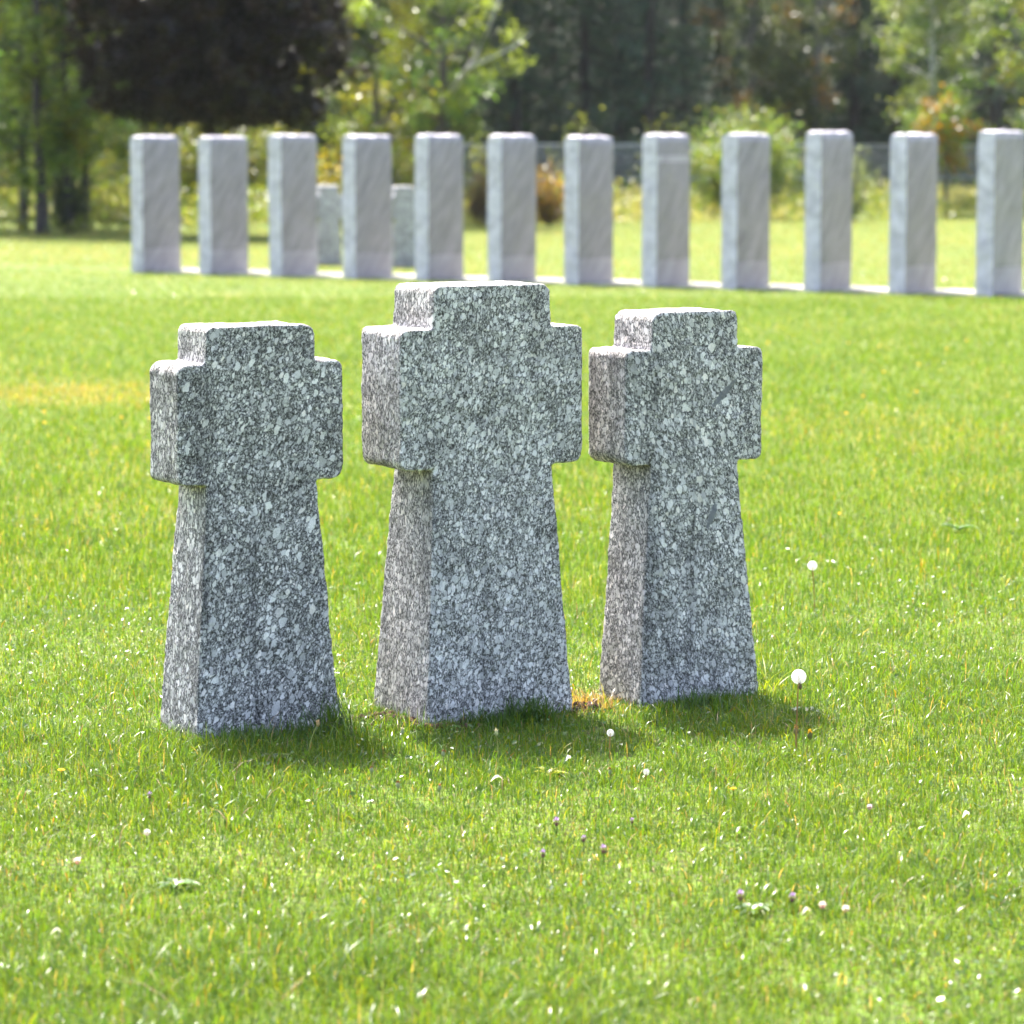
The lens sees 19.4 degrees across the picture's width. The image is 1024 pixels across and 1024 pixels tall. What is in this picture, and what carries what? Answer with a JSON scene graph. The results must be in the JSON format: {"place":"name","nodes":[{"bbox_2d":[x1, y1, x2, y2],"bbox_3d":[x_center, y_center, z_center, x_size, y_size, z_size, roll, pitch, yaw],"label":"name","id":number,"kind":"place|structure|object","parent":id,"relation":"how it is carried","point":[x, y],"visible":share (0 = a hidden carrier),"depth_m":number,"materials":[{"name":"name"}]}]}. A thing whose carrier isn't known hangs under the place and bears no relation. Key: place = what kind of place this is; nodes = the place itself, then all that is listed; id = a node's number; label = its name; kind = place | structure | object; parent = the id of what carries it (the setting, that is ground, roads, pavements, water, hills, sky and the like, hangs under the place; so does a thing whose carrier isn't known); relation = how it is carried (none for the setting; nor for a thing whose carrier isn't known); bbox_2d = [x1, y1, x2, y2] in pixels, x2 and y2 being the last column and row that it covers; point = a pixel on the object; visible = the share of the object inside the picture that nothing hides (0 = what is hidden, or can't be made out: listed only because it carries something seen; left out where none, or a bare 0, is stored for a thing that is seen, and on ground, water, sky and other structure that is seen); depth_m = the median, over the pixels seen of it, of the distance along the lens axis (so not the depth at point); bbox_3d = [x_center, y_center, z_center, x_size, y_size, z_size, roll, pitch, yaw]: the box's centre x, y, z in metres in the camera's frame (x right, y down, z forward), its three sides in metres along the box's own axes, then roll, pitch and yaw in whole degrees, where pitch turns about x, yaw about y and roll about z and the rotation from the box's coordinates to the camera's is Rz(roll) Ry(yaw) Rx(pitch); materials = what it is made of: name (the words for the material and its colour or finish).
{"place":"outdoors","nodes":[
{"label":"outdoors","id":0,"kind":"place"},
{"bbox_2d":[352,699,611,732],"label":"soil","id":1,"kind":"structure","parent":0,"point":[465,723],"depth_m":8.52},
{"bbox_2d":[0,156,976,234],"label":"meadow","id":2,"kind":"structure","parent":0,"point":[967,205],"depth_m":71.49,"materials":[{"name":"green plant"}]},
{"bbox_2d":[0,174,1023,1023],"bbox_3d":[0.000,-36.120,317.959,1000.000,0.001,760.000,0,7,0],"label":"ground","id":3,"kind":"structure","parent":0,"point":[704,234],"depth_m":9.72,"materials":[{"name":"plant"}]},
{"bbox_2d":[0,150,35,220],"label":"hazel bush","id":4,"kind":"object","parent":3,"relation":"on","point":[5,184],"visible":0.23,"depth_m":74.22,"materials":[{"name":"green plant"}]},
{"bbox_2d":[0,0,48,154],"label":"leafy tree","id":5,"kind":"object","parent":3,"relation":"on","point":[3,25],"visible":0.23,"depth_m":63.98,"materials":[{"name":"green plant"}]},
{"bbox_2d":[0,0,85,231],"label":"leafy tree","id":6,"kind":"object","parent":3,"relation":"on","point":[22,202],"visible":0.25,"depth_m":63.25,"materials":[{"name":"green plant"}]},
{"bbox_2d":[0,11,102,185],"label":"tree","id":7,"kind":"object","parent":3,"relation":"on","point":[7,105],"visible":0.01,"depth_m":85.21,"materials":[{"name":"green plant"}]},
{"bbox_2d":[0,0,117,232],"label":"leafy tree","id":8,"kind":"object","parent":3,"relation":"on","point":[61,76],"visible":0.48,"depth_m":62.13,"materials":[{"name":"green plant"}]},
{"bbox_2d":[1,2,119,226],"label":"leafy tree","id":9,"kind":"object","parent":3,"relation":"on","point":[70,80],"visible":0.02,"depth_m":67.50,"materials":[{"name":"green plant"}]},
{"bbox_2d":[0,0,122,233],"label":"leafy tree","id":10,"kind":"object","parent":3,"relation":"on","point":[36,127],"visible":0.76,"depth_m":61.40,"materials":[{"name":"green plant"}]},
{"bbox_2d":[1,14,122,189],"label":"tree","id":11,"kind":"object","parent":3,"relation":"on","point":[91,125],"depth_m":89.36,"materials":[{"name":"green plant"}]},
{"bbox_2d":[0,3,124,193],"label":"tree","id":12,"kind":"object","parent":3,"relation":"on","point":[31,158],"depth_m":82.12,"materials":[{"name":"green plant"}]},
{"bbox_2d":[46,164,98,231],"bbox_3d":[-9.238,-6.616,62.846,1.106,1.558,1.178,2,7,18],"label":"dark shrub","id":13,"kind":"object","parent":3,"relation":"on","point":[77,206],"visible":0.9,"depth_m":62.69,"materials":[{"name":"green plant"}]},
{"bbox_2d":[4,6,171,229],"bbox_3d":[-9.137,-11.043,64.650,3.973,9.906,3.581,0,7,3],"label":"leafy tree","id":14,"kind":"object","parent":3,"relation":"on","point":[88,155],"visible":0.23,"depth_m":65.00,"materials":[{"name":"green plant"}]},
{"bbox_2d":[73,138,130,221],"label":"hazel bush","id":15,"kind":"object","parent":3,"relation":"on","point":[102,168],"visible":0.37,"depth_m":72.37,"materials":[{"name":"green plant"}]},
{"bbox_2d":[43,35,171,219],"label":"leafy tree","id":16,"kind":"object","parent":3,"relation":"on","point":[122,127],"visible":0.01,"depth_m":75.00,"materials":[{"name":"green plant"}]},
{"bbox_2d":[93,119,187,218],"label":"hazel bush","id":17,"kind":"object","parent":3,"relation":"on","point":[140,127],"visible":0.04,"depth_m":73.85,"materials":[{"name":"green plant"}]},
{"bbox_2d":[59,2,227,177],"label":"tree","id":18,"kind":"object","parent":3,"relation":"on","point":[158,129],"visible":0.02,"depth_m":85.41,"materials":[{"name":"green plant"}]},
{"bbox_2d":[117,85,222,174],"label":"tree","id":19,"kind":"object","parent":3,"relation":"on","point":[190,122],"depth_m":90.97,"materials":[{"name":"green plant"}]},
{"bbox_2d":[153,878,199,888],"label":"broadleaf weed","id":20,"kind":"object","parent":3,"relation":"on","point":[175,881],"visible":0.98,"depth_m":6.58,"materials":[{"name":"green plant"}]},
{"bbox_2d":[163,118,216,219],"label":"hazel bush","id":21,"kind":"object","parent":3,"relation":"on","point":[188,166],"visible":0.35,"depth_m":74.51,"materials":[{"name":"green plant"}]},
{"bbox_2d":[61,0,369,135],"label":"copper tree","id":22,"kind":"object","parent":3,"relation":"on","point":[174,81],"visible":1,"depth_m":58.42,"materials":[{"name":"brown plant"}]},
{"bbox_2d":[166,14,307,175],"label":"tree","id":23,"kind":"object","parent":3,"relation":"on","point":[204,131],"visible":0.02,"depth_m":87.26,"materials":[{"name":"green plant"}]},
{"bbox_2d":[150,320,342,740],"bbox_3d":[-0.741,0.100,8.424,0.507,1.262,0.287,-4,8,-29],"label":"memorial cross","id":24,"kind":"object","parent":3,"relation":"on","point":[246,436],"visible":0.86,"depth_m":8.31,"materials":[{"name":"stone"}]},
{"bbox_2d":[220,721,293,746],"bbox_3d":[-0.710,0.605,8.231,0.193,0.059,0.192,-4,8,-33],"label":"grass tuft","id":25,"kind":"object","parent":3,"relation":"on","point":[254,731],"visible":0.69,"depth_m":8.22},
{"bbox_2d":[224,122,309,220],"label":"hazel bush","id":26,"kind":"object","parent":3,"relation":"on","point":[253,153],"visible":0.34,"depth_m":74.23,"materials":[{"name":"green plant"}]},
{"bbox_2d":[217,3,328,173],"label":"leafy tree","id":27,"kind":"object","parent":3,"relation":"on","point":[263,130],"visible":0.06,"depth_m":79.22,"materials":[{"name":"green plant"}]},
{"bbox_2d":[251,134,326,210],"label":"hazel bush","id":28,"kind":"object","parent":3,"relation":"on","point":[266,173],"visible":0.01,"depth_m":73.77,"materials":[{"name":"green plant"}]},
{"bbox_2d":[280,704,344,741],"bbox_3d":[-0.554,0.582,8.260,0.187,0.098,0.184,-4,8,-31],"label":"grass tuft","id":29,"kind":"object","parent":3,"relation":"on","point":[312,727],"visible":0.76,"depth_m":8.27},
{"bbox_2d":[226,0,432,184],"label":"tree","id":30,"kind":"object","parent":3,"relation":"on","point":[324,141],"visible":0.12,"depth_m":86.02,"materials":[{"name":"green plant"}]},
{"bbox_2d":[317,185,342,264],"bbox_3d":[-2.737,-4.182,44.365,0.546,1.297,0.228,-4,8,-29],"label":"memorial cross","id":31,"kind":"object","parent":3,"relation":"on","point":[329,209],"visible":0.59,"depth_m":44.26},
{"bbox_2d":[317,145,342,226],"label":"yellow shrub","id":32,"kind":"object","parent":3,"relation":"on","point":[321,178],"visible":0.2,"depth_m":65.15,"materials":[{"name":"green plant"}]},
{"bbox_2d":[272,8,388,156],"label":"tree","id":33,"kind":"object","parent":3,"relation":"on","point":[322,78],"depth_m":91.09,"materials":[{"name":"green plant"}]},
{"bbox_2d":[298,691,388,734],"bbox_3d":[-0.475,0.553,8.378,0.265,0.127,0.281,2,7,19],"label":"grass tuft","id":34,"kind":"object","parent":3,"relation":"on","point":[330,717],"visible":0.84,"depth_m":8.35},
{"bbox_2d":[333,714,374,747],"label":"grass tuft","id":35,"kind":"object","parent":3,"relation":"on","point":[355,734],"visible":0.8,"depth_m":8.17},
{"bbox_2d":[296,0,459,185],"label":"autumn tree","id":36,"kind":"object","parent":3,"relation":"on","point":[376,99],"visible":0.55,"depth_m":71.94,"materials":[{"name":"green plant"}]},
{"bbox_2d":[329,0,452,169],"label":"tree","id":37,"kind":"object","parent":3,"relation":"on","point":[387,108],"visible":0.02,"depth_m":91.67,"materials":[{"name":"green plant"}]},
{"bbox_2d":[381,117,414,191],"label":"hazel bush","id":38,"kind":"object","parent":3,"relation":"on","point":[399,174],"visible":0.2,"depth_m":72.34,"materials":[{"name":"green plant"}]},
{"bbox_2d":[392,186,414,267],"bbox_3d":[-1.589,-4.069,43.407,0.546,1.297,0.228,-4,8,-29],"label":"memorial cross","id":39,"kind":"object","parent":3,"relation":"on","point":[403,237],"visible":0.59,"depth_m":43.30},
{"bbox_2d":[320,0,529,186],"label":"tree","id":40,"kind":"object","parent":3,"relation":"on","point":[432,19],"visible":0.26,"depth_m":86.88,"materials":[{"name":"green plant"}]},
{"bbox_2d":[379,0,499,188],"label":"spruce","id":41,"kind":"object","parent":3,"relation":"on","point":[432,7],"visible":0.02,"depth_m":96.79,"materials":[{"name":"green plant"}]},
{"bbox_2d":[345,0,537,144],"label":"autumn tree","id":42,"kind":"object","parent":3,"relation":"on","point":[448,95],"visible":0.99,"depth_m":68.26,"materials":[{"name":"green plant"}]},
{"bbox_2d":[361,280,581,724],"bbox_3d":[-0.113,0.019,8.674,0.597,1.365,0.365,-4,8,-29],"label":"memorial cross","id":43,"kind":"object","parent":3,"relation":"on","point":[471,391],"visible":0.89,"depth_m":8.54,"materials":[{"name":"stone"}]},
{"bbox_2d":[463,149,487,225],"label":"brown shrub","id":44,"kind":"object","parent":3,"relation":"on","point":[477,203],"visible":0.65,"depth_m":68.48,"materials":[{"name":"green plant"}]},
{"bbox_2d":[389,0,563,187],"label":"spruce","id":45,"kind":"object","parent":3,"relation":"on","point":[463,62],"visible":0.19,"depth_m":92.89,"materials":[{"name":"green plant"}]},
{"bbox_2d":[460,703,517,728],"bbox_3d":[-0.069,0.574,8.481,0.185,0.062,0.222,0,7,0],"label":"grass tuft","id":46,"kind":"object","parent":3,"relation":"on","point":[489,719],"visible":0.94,"depth_m":8.49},
{"bbox_2d":[463,116,514,217],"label":"sapling","id":47,"kind":"object","parent":3,"relation":"on","point":[479,157],"visible":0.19,"depth_m":70.90,"materials":[{"name":"green plant"}]},
{"bbox_2d":[494,728,498,771],"bbox_3d":[-0.040,0.622,7.799,0.013,0.126,0.011,5,8,34],"label":"flower bud","id":48,"kind":"object","parent":3,"relation":"on","point":[496,733],"visible":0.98,"depth_m":7.79,"materials":[{"name":"green plant"}]},
{"bbox_2d":[0,0,1023,196],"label":"wood","id":49,"kind":"object","parent":3,"relation":"on","point":[805,27],"visible":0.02,"depth_m":107.24,"materials":[{"name":"plant"}]},
{"bbox_2d":[446,0,595,206],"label":"spruce","id":50,"kind":"object","parent":3,"relation":"on","point":[513,110],"visible":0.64,"depth_m":89.06,"materials":[{"name":"green plant"}]},
{"bbox_2d":[489,689,576,724],"bbox_3d":[0.053,0.550,8.582,0.279,0.085,0.242,0,7,0],"label":"grass tuft","id":51,"kind":"object","parent":3,"relation":"on","point":[533,708],"visible":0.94,"depth_m":8.54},
{"bbox_2d":[536,156,563,225],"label":"rusty shrub","id":52,"kind":"object","parent":3,"relation":"on","point":[545,203],"visible":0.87,"depth_m":68.54,"materials":[{"name":"brown plant"}]},
{"bbox_2d":[534,767,566,775],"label":"broadleaf weed","id":53,"kind":"object","parent":3,"relation":"on","point":[548,771],"visible":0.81,"depth_m":7.78,"materials":[{"name":"green plant"}]},
{"bbox_2d":[482,0,637,194],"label":"spruce","id":54,"kind":"object","parent":3,"relation":"on","point":[552,26],"visible":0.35,"depth_m":94.77,"materials":[{"name":"green plant"}]},
{"bbox_2d":[541,105,620,196],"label":"sapling","id":55,"kind":"object","parent":3,"relation":"on","point":[564,135],"visible":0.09,"depth_m":72.58,"materials":[{"name":"green plant"}]},
{"bbox_2d":[501,0,665,192],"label":"spruce","id":56,"kind":"object","parent":3,"relation":"on","point":[586,62],"visible":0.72,"depth_m":89.92,"materials":[{"name":"green plant"}]},
{"bbox_2d":[564,685,625,711],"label":"dry grass","id":57,"kind":"structure","parent":3,"relation":"on","point":[586,699],"depth_m":8.77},
{"bbox_2d":[600,844,606,863],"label":"purple flower","id":58,"kind":"object","parent":3,"relation":"on","point":[604,849],"visible":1,"depth_m":6.80,"materials":[{"name":"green plant"}]},
{"bbox_2d":[607,729,612,757],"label":"dandelion","id":59,"kind":"object","parent":3,"relation":"on","point":[610,734],"visible":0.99,"depth_m":8.01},
{"bbox_2d":[534,0,696,207],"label":"spruce","id":60,"kind":"object","parent":3,"relation":"on","point":[600,85],"visible":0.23,"depth_m":92.79,"materials":[{"name":"green plant"}]},
{"bbox_2d":[564,0,735,156],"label":"spruce","id":61,"kind":"object","parent":3,"relation":"on","point":[647,98],"visible":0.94,"depth_m":87.84,"materials":[{"name":"green plant"}]},
{"bbox_2d":[628,107,694,206],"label":"sapling","id":62,"kind":"object","parent":3,"relation":"on","point":[647,126],"visible":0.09,"depth_m":75.33,"materials":[{"name":"green plant"}]},
{"bbox_2d":[588,307,762,706],"bbox_3d":[0.484,0.036,8.902,0.490,1.276,0.233,-4,8,-30],"label":"memorial cross","id":63,"kind":"object","parent":3,"relation":"on","point":[675,402],"visible":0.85,"depth_m":8.80,"materials":[{"name":"stone"}]},
{"bbox_2d":[596,0,765,190],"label":"spruce","id":64,"kind":"object","parent":3,"relation":"on","point":[683,20],"visible":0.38,"depth_m":94.65,"materials":[{"name":"green plant"}]},
{"bbox_2d":[673,684,742,712],"bbox_3d":[0.566,0.539,8.743,0.232,0.069,0.210,0,7,0],"label":"grass tuft","id":65,"kind":"object","parent":3,"relation":"on","point":[706,697],"visible":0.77,"depth_m":8.74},
{"bbox_2d":[662,0,773,193],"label":"spruce","id":66,"kind":"object","parent":3,"relation":"on","point":[716,48],"visible":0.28,"depth_m":98.73,"materials":[{"name":"green plant"}]},
{"bbox_2d":[463,144,977,213],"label":"wire fence","id":67,"kind":"object","parent":3,"relation":"on","point":[802,177],"visible":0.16,"depth_m":82.37,"materials":[{"name":"metal"}]},
{"bbox_2d":[736,889,743,915],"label":"purple flower","id":68,"kind":"object","parent":3,"relation":"on","point":[740,891],"visible":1,"depth_m":6.35,"materials":[{"name":"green plant"}]},
{"bbox_2d":[677,75,806,217],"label":"round shrub","id":69,"kind":"object","parent":3,"relation":"on","point":[779,164],"visible":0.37,"depth_m":76.09,"materials":[{"name":"green plant"}]},
{"bbox_2d":[734,902,770,913],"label":"broadleaf weed","id":70,"kind":"object","parent":3,"relation":"on","point":[755,905],"visible":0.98,"depth_m":6.36,"materials":[{"name":"green plant"}]},
{"bbox_2d":[685,0,821,134],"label":"leafy tree","id":71,"kind":"object","parent":3,"relation":"on","point":[753,49],"visible":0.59,"depth_m":93.75,"materials":[{"name":"green plant"}]},
{"bbox_2d":[735,656,812,696],"bbox_3d":[0.768,0.502,8.872,0.261,0.113,0.380,4,8,33],"label":"grass tuft","id":72,"kind":"object","parent":3,"relation":"on","point":[764,688],"visible":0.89,"depth_m":8.91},
{"bbox_2d":[689,0,883,201],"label":"spruce","id":73,"kind":"object","parent":3,"relation":"on","point":[785,112],"visible":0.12,"depth_m":100.93,"materials":[{"name":"green plant"}]},
{"bbox_2d":[791,669,805,751],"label":"dandelion","id":74,"kind":"object","parent":3,"relation":"on","point":[798,677],"visible":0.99,"depth_m":8.07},
{"bbox_2d":[798,682,803,755],"bbox_3d":[0.775,0.555,8.044,0.018,0.201,0.011,0,7,0],"label":"flower bud","id":75,"kind":"object","parent":3,"relation":"on","point":[800,686],"visible":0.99,"depth_m":8.04,"materials":[{"name":"green plant"}]},
{"bbox_2d":[786,706,820,712],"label":"broadleaf weed","id":76,"kind":"object","parent":3,"relation":"on","point":[803,709],"visible":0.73,"depth_m":8.62,"materials":[{"name":"green plant"}]},
{"bbox_2d":[808,561,816,610],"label":"dandelion","id":77,"kind":"object","parent":3,"relation":"on","point":[812,565],"visible":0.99,"depth_m":10.58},
{"bbox_2d":[748,0,878,140],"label":"leafy tree","id":78,"kind":"object","parent":3,"relation":"on","point":[804,90],"visible":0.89,"depth_m":90.82,"materials":[{"name":"green plant"}]},
{"bbox_2d":[776,0,915,202],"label":"spruce","id":79,"kind":"object","parent":3,"relation":"on","point":[858,89],"visible":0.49,"depth_m":96.88,"materials":[{"name":"green plant"}]},
{"bbox_2d":[852,145,886,220],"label":"grey shrub","id":80,"kind":"object","parent":3,"relation":"on","point":[854,204],"visible":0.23,"depth_m":72.67,"materials":[{"name":"green plant"}]},
{"bbox_2d":[836,0,972,202],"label":"spruce","id":81,"kind":"object","parent":3,"relation":"on","point":[895,83],"visible":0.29,"depth_m":99.88,"materials":[{"name":"green plant"}]},
{"bbox_2d":[869,0,998,166],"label":"birch","id":82,"kind":"object","parent":3,"relation":"on","point":[931,76],"visible":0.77,"depth_m":82.01,"materials":[{"name":"green plant"}]},
{"bbox_2d":[900,83,995,217],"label":"orange tree","id":83,"kind":"object","parent":3,"relation":"on","point":[947,110],"visible":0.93,"depth_m":78.18,"materials":[{"name":"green plant"}]},
{"bbox_2d":[890,0,1020,194],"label":"tree","id":84,"kind":"object","parent":3,"relation":"on","point":[977,111],"visible":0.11,"depth_m":102.71,"materials":[{"name":"green plant"}]},
{"bbox_2d":[942,523,978,529],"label":"broadleaf weed","id":85,"kind":"object","parent":3,"relation":"on","point":[959,527],"visible":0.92,"depth_m":12.84,"materials":[{"name":"green plant"}]},
{"bbox_2d":[901,0,1023,148],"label":"tree","id":86,"kind":"object","parent":3,"relation":"on","point":[996,100],"visible":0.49,"depth_m":92.03,"materials":[{"name":"green plant"}]},
{"bbox_2d":[939,0,1023,186],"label":"spruce","id":87,"kind":"object","parent":3,"relation":"on","point":[980,109],"visible":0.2,"depth_m":96.17,"materials":[{"name":"green plant"}]},
{"bbox_2d":[960,0,1023,130],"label":"autumn tree","id":88,"kind":"object","parent":3,"relation":"on","point":[1005,73],"visible":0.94,"depth_m":83.19,"materials":[{"name":"green plant"}]},
{"bbox_2d":[971,0,1023,129],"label":"tree","id":89,"kind":"object","parent":3,"relation":"on","point":[1016,101],"visible":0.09,"depth_m":99.26,"materials":[{"name":"green plant"}]},
{"bbox_2d":[149,268,1023,296],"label":"path","id":90,"kind":"structure","parent":0,"point":[857,289],"depth_m":37.60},
{"bbox_2d":[130,135,180,272],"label":"stone pillar","id":91,"kind":"structure","parent":90,"relation":"on","point":[155,205],"depth_m":41.50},
{"bbox_2d":[198,136,248,274],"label":"stone pillar","id":92,"kind":"structure","parent":90,"relation":"on","point":[223,199],"depth_m":40.83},
{"bbox_2d":[268,134,317,276],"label":"stone pillar","id":93,"kind":"structure","parent":90,"relation":"on","point":[292,188],"depth_m":40.15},
{"bbox_2d":[342,135,392,278],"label":"stone pillar","id":94,"kind":"structure","parent":90,"relation":"on","point":[367,198],"depth_m":39.46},
{"bbox_2d":[414,134,463,280],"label":"stone pillar","id":95,"kind":"structure","parent":90,"relation":"on","point":[438,216],"depth_m":38.81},
{"bbox_2d":[487,134,535,280],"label":"stone pillar","id":96,"kind":"structure","parent":90,"relation":"on","point":[511,215],"depth_m":38.17,"materials":[{"name":"stone"}]},
{"bbox_2d":[564,135,612,284],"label":"stone pillar","id":97,"kind":"structure","parent":90,"relation":"on","point":[588,212],"depth_m":37.52,"materials":[{"name":"stone"}]},
{"bbox_2d":[641,133,689,286],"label":"stone pillar","id":98,"kind":"structure","parent":90,"relation":"on","point":[665,259],"depth_m":36.89,"materials":[{"name":"stone"}]},
{"bbox_2d":[721,133,770,289],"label":"stone pillar","id":99,"kind":"structure","parent":90,"relation":"on","point":[745,204],"depth_m":36.26,"materials":[{"name":"stone"}]},
{"bbox_2d":[804,130,852,291],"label":"stone pillar","id":100,"kind":"structure","parent":90,"relation":"on","point":[828,207],"depth_m":35.62,"materials":[{"name":"stone"}]},
{"bbox_2d":[888,133,937,293],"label":"stone pillar","id":101,"kind":"structure","parent":90,"relation":"on","point":[913,211],"depth_m":35.00,"materials":[{"name":"stone"}]},
{"bbox_2d":[975,130,1023,296],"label":"stone pillar","id":102,"kind":"structure","parent":90,"relation":"on","point":[1000,212],"depth_m":34.38,"materials":[{"name":"stone"}]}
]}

